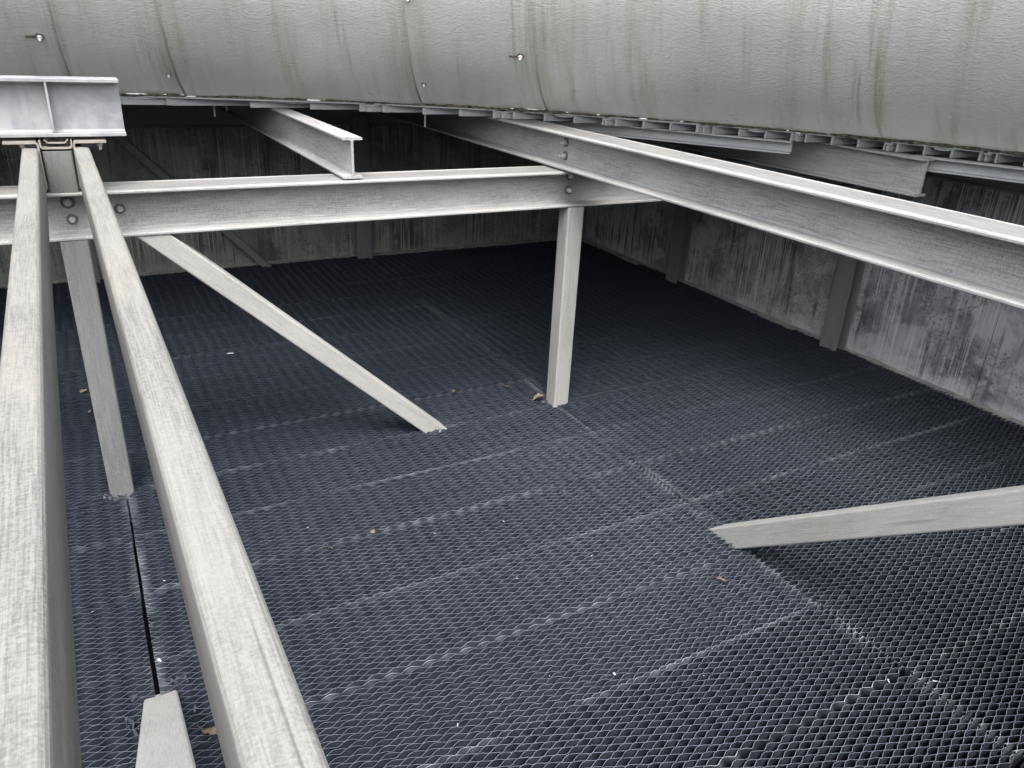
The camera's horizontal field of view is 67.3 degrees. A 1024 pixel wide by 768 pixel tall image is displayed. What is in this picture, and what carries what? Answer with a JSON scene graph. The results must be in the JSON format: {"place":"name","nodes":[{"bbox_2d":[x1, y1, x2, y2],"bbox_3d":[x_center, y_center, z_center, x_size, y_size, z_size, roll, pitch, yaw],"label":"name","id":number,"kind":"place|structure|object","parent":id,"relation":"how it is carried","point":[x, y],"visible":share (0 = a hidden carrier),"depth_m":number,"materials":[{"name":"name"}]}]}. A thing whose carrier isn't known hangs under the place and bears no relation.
{"place":"outdoors","nodes":[
{"label":"outdoors","id":0,"kind":"place"},
{"bbox_2d":[131,523,1009,766],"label":"floor","id":1,"kind":"structure","parent":0,"point":[155,678],"depth_m":2.33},
{"bbox_2d":[0,282,70,302],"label":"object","id":2,"kind":"object","parent":1,"relation":"on","point":[60,290],"visible":0.17,"depth_m":4.71,"materials":[{"name":"plastic"}]},
{"bbox_2d":[0,297,73,319],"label":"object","id":3,"kind":"object","parent":1,"relation":"on","point":[62,305],"visible":0.2,"depth_m":4.49,"materials":[{"name":"plastic"}]},
{"bbox_2d":[0,312,76,337],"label":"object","id":4,"kind":"object","parent":1,"relation":"on","point":[66,321],"visible":0.18,"depth_m":4.25,"materials":[{"name":"plastic"}]},
{"bbox_2d":[0,330,80,358],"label":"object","id":5,"kind":"object","parent":1,"relation":"on","point":[67,340],"visible":0.2,"depth_m":4.02,"materials":[{"name":"plastic"}]},
{"bbox_2d":[0,348,84,372],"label":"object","id":6,"kind":"object","parent":1,"relation":"on","point":[70,360],"visible":0.23,"depth_m":3.80,"materials":[{"name":"plastic"}]},
{"bbox_2d":[58,370,89,398],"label":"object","id":7,"kind":"object","parent":1,"relation":"on","point":[72,384],"visible":0.2,"depth_m":3.55,"materials":[{"name":"plastic"}]},
{"bbox_2d":[59,394,95,427],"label":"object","id":8,"kind":"object","parent":1,"relation":"on","point":[74,410],"visible":0.24,"depth_m":3.31,"materials":[{"name":"plastic"}]},
{"bbox_2d":[61,423,101,461],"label":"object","id":9,"kind":"object","parent":1,"relation":"on","point":[81,442],"visible":0.31,"depth_m":3.07,"materials":[{"name":"plastic"}]},
{"bbox_2d":[63,455,109,502],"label":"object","id":10,"kind":"object","parent":1,"relation":"on","point":[85,478],"visible":0.25,"depth_m":2.83,"materials":[{"name":"plastic"}]},
{"bbox_2d":[60,240,133,522],"bbox_3d":[-1.387,0.019,2.610,0.078,1.036,0.078,-10,27,-27],"label":"square post","id":11,"kind":"object","parent":1,"relation":"on","point":[80,274],"visible":0.86,"depth_m":2.54,"materials":[{"name":"grey metal"}]},
{"bbox_2d":[66,494,135,555],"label":"panel","id":12,"kind":"object","parent":1,"relation":"on","point":[93,521],"visible":0.38,"depth_m":2.59,"materials":[{"name":"plastic"}]},
{"bbox_2d":[69,537,143,614],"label":"panel","id":13,"kind":"object","parent":1,"relation":"on","point":[101,574],"visible":0.47,"depth_m":2.35,"materials":[{"name":"plastic"}]},
{"bbox_2d":[73,597,153,687],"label":"panel","id":14,"kind":"object","parent":1,"relation":"on","point":[110,639],"visible":0.44,"depth_m":2.11,"materials":[{"name":"plastic"}]},
{"bbox_2d":[77,666,155,767],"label":"panel","id":15,"kind":"object","parent":1,"relation":"on","point":[109,738],"visible":0.45,"depth_m":1.88,"materials":[{"name":"plastic"}]},
{"bbox_2d":[116,762,135,767],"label":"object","id":16,"kind":"object","parent":1,"relation":"on","point":[129,765],"visible":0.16,"depth_m":1.75,"materials":[{"name":"plastic"}]},
{"bbox_2d":[97,256,378,293],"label":"panel","id":17,"kind":"object","parent":1,"relation":"on","point":[254,272],"visible":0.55,"depth_m":5.31,"materials":[{"name":"plastic"}]},
{"bbox_2d":[99,267,393,308],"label":"panel","id":18,"kind":"object","parent":1,"relation":"on","point":[192,292],"visible":0.5,"depth_m":5.06,"materials":[{"name":"plastic"}]},
{"bbox_2d":[101,279,410,324],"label":"panel","id":19,"kind":"object","parent":1,"relation":"on","point":[175,309],"visible":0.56,"depth_m":4.81,"materials":[{"name":"plastic"}]},
{"bbox_2d":[104,290,428,344],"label":"panel","id":20,"kind":"object","parent":1,"relation":"on","point":[212,322],"visible":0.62,"depth_m":4.55,"materials":[{"name":"plastic"}]},
{"bbox_2d":[108,306,448,365],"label":"panel","id":21,"kind":"object","parent":1,"relation":"on","point":[210,342],"visible":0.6,"depth_m":4.28,"materials":[{"name":"plastic"}]},
{"bbox_2d":[0,126,558,284],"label":"casing wall","id":22,"kind":"structure","parent":1,"relation":"on","point":[188,153],"depth_m":5.39,"materials":[{"name":"grey concrete"}]},
{"bbox_2d":[52,137,100,282],"bbox_3d":[-2.680,-1.094,4.735,0.115,1.060,0.085,-10,27,-27],"label":"wall post","id":23,"kind":"object","parent":22,"relation":"attached to","point":[94,259],"depth_m":4.83,"materials":[{"name":"grey metal"}]},
{"bbox_2d":[112,136,270,266],"bbox_3d":[-2.070,-1.171,5.077,0.050,1.267,0.090,-47,37,-3],"label":"wall brace","id":24,"kind":"object","parent":22,"relation":"attached to","point":[156,170],"depth_m":4.86,"materials":[{"name":"grey metal"}]},
{"bbox_2d":[121,104,415,128],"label":"ledger beam","id":25,"kind":"structure","parent":22,"relation":"attached to","point":[152,116],"depth_m":4.87,"materials":[{"name":"grey metal"}]},
{"bbox_2d":[0,237,556,287],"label":"base angle","id":26,"kind":"object","parent":22,"relation":"attached to","point":[498,243],"visible":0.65,"depth_m":5.86,"materials":[{"name":"grey metal"}]},
{"bbox_2d":[349,115,372,258],"bbox_3d":[-1.089,-1.384,5.553,0.115,1.060,0.085,-10,27,-27],"label":"wall post","id":27,"kind":"object","parent":22,"relation":"attached to","point":[362,234],"depth_m":5.44,"materials":[{"name":"grey metal"}]},
{"bbox_2d":[112,321,471,390],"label":"panel","id":28,"kind":"object","parent":1,"relation":"on","point":[193,367],"visible":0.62,"depth_m":4.01,"materials":[{"name":"plastic"}]},
{"bbox_2d":[116,338,494,416],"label":"panel","id":29,"kind":"object","parent":1,"relation":"on","point":[198,391],"visible":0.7,"depth_m":3.77,"materials":[{"name":"plastic"}]},
{"bbox_2d":[121,356,524,450],"bbox_3d":[-0.808,0.095,3.563,1.824,0.097,0.316,-10,28,-27],"label":"panel","id":30,"kind":"object","parent":1,"relation":"on","point":[242,414],"visible":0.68,"depth_m":3.52,"materials":[{"name":"plastic"}]},
{"bbox_2d":[127,378,548,489],"bbox_3d":[-0.659,0.217,3.319,1.824,0.100,0.313,-10,27,-27],"label":"panel","id":31,"kind":"object","parent":1,"relation":"on","point":[257,446],"visible":0.66,"depth_m":3.27,"materials":[{"name":"plastic"}]},
{"bbox_2d":[137,234,446,433],"bbox_3d":[-0.745,-0.141,2.924,1.464,0.070,0.070,39,0,-38],"label":"diagonal brace","id":32,"kind":"object","parent":31,"relation":"on","point":[175,249],"visible":0.93,"depth_m":2.80,"materials":[{"name":"grey metal"}]},
{"bbox_2d":[528,393,543,400],"bbox_3d":[0.113,0.063,3.603,0.078,0.025,0.034,-15,37,-9],"label":"dry leaf","id":33,"kind":"object","parent":31,"relation":"on","point":[537,395],"visible":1,"depth_m":3.60,"materials":[{"name":"beige plant"}]},
{"bbox_2d":[128,406,593,535],"bbox_3d":[-0.513,0.336,3.075,1.824,0.100,0.313,-10,27,-27],"label":"panel","id":34,"kind":"object","parent":1,"relation":"on","point":[260,486],"visible":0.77,"depth_m":3.04,"materials":[{"name":"plastic"}]},
{"bbox_2d":[134,432,636,592],"bbox_3d":[-0.366,0.451,2.830,1.824,0.098,0.311,-10,27,-27],"label":"panel","id":35,"kind":"object","parent":1,"relation":"on","point":[280,531],"visible":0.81,"depth_m":2.79,"materials":[{"name":"plastic"}]},
{"bbox_2d":[144,466,685,664],"bbox_3d":[-0.221,0.572,2.589,1.824,0.098,0.309,-10,28,-27],"label":"panel","id":36,"kind":"object","parent":1,"relation":"on","point":[308,584],"visible":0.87,"depth_m":2.54,"materials":[{"name":"plastic"}]},
{"bbox_2d":[155,503,744,742],"bbox_3d":[-0.072,0.687,2.343,1.824,0.098,0.315,-10,28,-27],"label":"panel","id":37,"kind":"object","parent":1,"relation":"on","point":[342,650],"visible":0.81,"depth_m":2.30,"materials":[{"name":"plastic"}]},
{"bbox_2d":[135,690,195,767],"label":"diagonal brace","id":38,"kind":"object","parent":37,"relation":"on","point":[164,741],"visible":0.98,"depth_m":1.33,"materials":[{"name":"grey metal"}]},
{"bbox_2d":[198,726,216,734],"bbox_3d":[-0.723,0.824,1.832,0.057,0.016,0.024,10,25,16],"label":"dry leaf","id":39,"kind":"object","parent":37,"relation":"on","point":[211,731],"visible":0.85,"depth_m":1.83,"materials":[{"name":"brown plant"}]},
{"bbox_2d":[103,398,740,737],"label":"torn scraps","id":40,"kind":"object","parent":37,"relation":"on","point":[133,697],"visible":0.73,"depth_m":2.63,"materials":[{"name":"plastic"}]},
{"bbox_2d":[370,240,593,266],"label":"panel","id":41,"kind":"object","parent":1,"relation":"on","point":[443,255],"visible":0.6,"depth_m":6.00,"materials":[{"name":"plastic"}]},
{"bbox_2d":[380,247,616,278],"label":"panel","id":42,"kind":"object","parent":1,"relation":"on","point":[456,266],"visible":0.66,"depth_m":5.76,"materials":[{"name":"plastic"}]},
{"bbox_2d":[190,550,816,767],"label":"panel","id":43,"kind":"object","parent":1,"relation":"on","point":[483,694],"visible":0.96,"depth_m":2.08,"materials":[{"name":"plastic"}]},
{"bbox_2d":[395,257,634,290],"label":"panel","id":44,"kind":"object","parent":1,"relation":"on","point":[432,281],"visible":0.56,"depth_m":5.51,"materials":[{"name":"plastic"}]},
{"bbox_2d":[413,264,665,305],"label":"panel","id":45,"kind":"object","parent":1,"relation":"on","point":[463,292],"visible":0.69,"depth_m":5.27,"materials":[{"name":"plastic"}]},
{"bbox_2d":[430,276,691,320],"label":"panel","id":46,"kind":"object","parent":1,"relation":"on","point":[489,306],"visible":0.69,"depth_m":5.04,"materials":[{"name":"plastic"}]},
{"bbox_2d":[546,207,583,406],"bbox_3d":[0.228,-0.276,3.441,0.078,1.036,0.078,-10,27,-27],"label":"square post","id":47,"kind":"object","parent":1,"relation":"on","point":[570,225],"visible":0.86,"depth_m":3.37,"materials":[{"name":"grey metal"}]},
{"bbox_2d":[0,159,866,245],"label":"cross beam","id":48,"kind":"structure","parent":47,"relation":"on","point":[156,207],"depth_m":2.74,"materials":[{"name":"silver metal"}]},
{"bbox_2d":[0,147,81,767],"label":"rectangular tube","id":49,"kind":"object","parent":48,"relation":"on","point":[39,720],"visible":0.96,"depth_m":0.63,"materials":[{"name":"grey metal"}]},
{"bbox_2d":[2,136,105,189],"bbox_3d":[-1.369,-0.672,2.329,0.267,0.140,0.112,-10,27,-27],"label":"strap bracket","id":50,"kind":"object","parent":48,"relation":"on","point":[30,142],"visible":0.96,"depth_m":2.29,"materials":[{"name":"silver metal"}]},
{"bbox_2d":[0,75,126,137],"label":"steel beam","id":51,"kind":"structure","parent":50,"relation":"on","point":[50,106],"depth_m":2.29,"materials":[{"name":"grey metal"}]},
{"bbox_2d":[42,149,78,192],"bbox_3d":[-1.358,-0.643,2.317,0.076,0.119,0.076,-10,27,-27],"label":"short post","id":52,"kind":"object","parent":48,"relation":"on","point":[60,171],"visible":0.98,"depth_m":2.29,"materials":[{"name":"grey metal"}]},
{"bbox_2d":[72,143,329,767],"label":"rectangular tube","id":53,"kind":"object","parent":48,"relation":"on","point":[261,716],"visible":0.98,"depth_m":0.58,"materials":[{"name":"grey metal"}]},
{"bbox_2d":[215,106,363,178],"bbox_3d":[-1.201,-1.304,3.763,0.074,0.140,2.700,-10,27,-27],"label":"joist","id":54,"kind":"object","parent":48,"relation":"on","point":[325,146],"visible":0.69,"depth_m":3.14,"materials":[{"name":"grey metal"}]},
{"bbox_2d":[373,112,1023,309],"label":"beam","id":55,"kind":"structure","parent":48,"relation":"on","point":[979,256],"depth_m":2.21,"materials":[{"name":"silver metal"}]},
{"bbox_2d":[120,93,1023,165],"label":"fan deck","id":56,"kind":"structure","parent":55,"relation":"on","point":[996,157],"depth_m":3.38,"materials":[{"name":"grey metal"}]},
{"bbox_2d":[0,0,1023,151],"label":"fan stack","id":57,"kind":"object","parent":56,"relation":"on","point":[951,72],"visible":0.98,"depth_m":2.90,"materials":[{"name":"silver metal"}]},
{"bbox_2d":[119,93,1023,156],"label":"dirt line","id":58,"kind":"object","parent":56,"relation":"on","point":[743,126],"visible":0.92,"depth_m":3.33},
{"bbox_2d":[534,119,792,153],"bbox_3d":[0.596,-1.125,3.450,1.270,0.050,0.045,15,27,24],"label":"edge channel","id":59,"kind":"object","parent":56,"relation":"attached to","point":[730,141],"visible":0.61,"depth_m":3.37,"materials":[{"name":"grey metal"}]},
{"bbox_2d":[913,155,1023,182],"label":"edge channel","id":60,"kind":"object","parent":56,"relation":"attached to","point":[1000,172],"visible":0.88,"depth_m":2.82,"materials":[{"name":"grey metal"}]},
{"bbox_2d":[642,128,934,196],"bbox_3d":[0.699,-1.451,4.296,0.074,0.140,3.555,-10,27,-27],"label":"joist","id":61,"kind":"object","parent":48,"relation":"on","point":[892,172],"visible":0.32,"depth_m":3.16,"materials":[{"name":"grey metal"}]},
{"bbox_2d":[450,287,723,337],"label":"panel","id":62,"kind":"object","parent":1,"relation":"on","point":[474,327],"visible":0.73,"depth_m":4.83,"materials":[{"name":"plastic"}]},
{"bbox_2d":[473,300,756,357],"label":"panel","id":63,"kind":"object","parent":1,"relation":"on","point":[517,343],"visible":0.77,"depth_m":4.60,"materials":[{"name":"plastic"}]},
{"bbox_2d":[500,315,791,378],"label":"panel","id":64,"kind":"object","parent":1,"relation":"on","point":[604,352],"visible":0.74,"depth_m":4.37,"materials":[{"name":"plastic"}]},
{"bbox_2d":[426,603,903,767],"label":"panel","id":65,"kind":"object","parent":1,"relation":"on","point":[760,690],"visible":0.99,"depth_m":2.00,"materials":[{"name":"plastic"}]},
{"bbox_2d":[527,329,826,399],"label":"panel","id":66,"kind":"object","parent":1,"relation":"on","point":[608,377],"visible":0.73,"depth_m":4.10,"materials":[{"name":"plastic"}]},
{"bbox_2d":[561,348,878,431],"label":"panel","id":67,"kind":"object","parent":1,"relation":"on","point":[595,412],"visible":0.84,"depth_m":3.82,"materials":[{"name":"plastic"}]},
{"bbox_2d":[596,365,930,465],"bbox_3d":[1.268,0.149,3.666,1.898,0.098,0.316,-10,28,-27],"label":"panel","id":68,"kind":"object","parent":1,"relation":"on","point":[654,438],"visible":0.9,"depth_m":3.57,"materials":[{"name":"plastic"}]},
{"bbox_2d":[582,136,1023,421],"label":"casing wall","id":69,"kind":"structure","parent":1,"relation":"on","point":[967,345],"depth_m":4.19,"materials":[{"name":"concrete"}]},
{"bbox_2d":[665,148,702,282],"bbox_3d":[1.196,-1.181,5.353,0.085,1.060,0.115,-10,27,-27],"label":"wall post","id":70,"kind":"object","parent":69,"relation":"attached to","point":[682,225],"depth_m":5.42,"materials":[{"name":"grey metal"}]},
{"bbox_2d":[581,237,1023,426],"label":"base angle","id":71,"kind":"object","parent":69,"relation":"attached to","point":[787,325],"visible":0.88,"depth_m":4.62,"materials":[{"name":"grey metal"}]},
{"bbox_2d":[819,187,882,350],"bbox_3d":[1.866,-0.646,4.240,0.085,1.060,0.115,-10,27,-27],"label":"wall post","id":72,"kind":"object","parent":69,"relation":"attached to","point":[849,272],"depth_m":4.30,"materials":[{"name":"grey metal"}]},
{"bbox_2d":[850,144,1023,194],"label":"ledger beam","id":73,"kind":"structure","parent":69,"relation":"attached to","point":[1009,187],"depth_m":3.56,"materials":[{"name":"grey metal"}]},
{"bbox_2d":[638,387,990,503],"bbox_3d":[1.413,0.264,3.425,1.899,0.098,0.313,-10,28,-27],"label":"panel","id":74,"kind":"object","parent":1,"relation":"on","point":[702,472],"visible":0.86,"depth_m":3.32,"materials":[{"name":"plastic"}]},
{"bbox_2d":[690,412,1023,550],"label":"panel","id":75,"kind":"object","parent":1,"relation":"on","point":[879,474],"visible":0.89,"depth_m":3.12,"materials":[{"name":"plastic"}]},
{"bbox_2d":[709,485,1023,548],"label":"diagonal brace","id":76,"kind":"object","parent":75,"relation":"on","point":[997,507],"visible":0.92,"depth_m":2.07,"materials":[{"name":"grey metal"}]},
{"bbox_2d":[729,674,1013,767],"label":"panel","id":77,"kind":"object","parent":1,"relation":"on","point":[900,723],"visible":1,"depth_m":1.93,"materials":[{"name":"plastic"}]},
{"bbox_2d":[749,453,1023,609],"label":"panel","id":78,"kind":"object","parent":1,"relation":"on","point":[818,573],"visible":0.56,"depth_m":2.64,"materials":[{"name":"plastic"}]},
{"bbox_2d":[820,525,1023,676],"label":"panel","id":79,"kind":"object","parent":1,"relation":"on","point":[913,617],"visible":0.94,"depth_m":2.42,"materials":[{"name":"plastic"}]},
{"bbox_2d":[905,612,1023,767],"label":"panel","id":80,"kind":"object","parent":1,"relation":"on","point":[980,685],"visible":0.93,"depth_m":2.11,"materials":[{"name":"plastic"}]},
{"bbox_2d":[92,318,939,725],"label":"scale flakes","id":81,"kind":"object","parent":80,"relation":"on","point":[614,672],"visible":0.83,"depth_m":2.09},
{"bbox_2d":[1012,756,1023,767],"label":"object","id":82,"kind":"object","parent":1,"relation":"on","point":[1019,763],"visible":1,"depth_m":1.90,"materials":[{"name":"plastic"}]}
]}

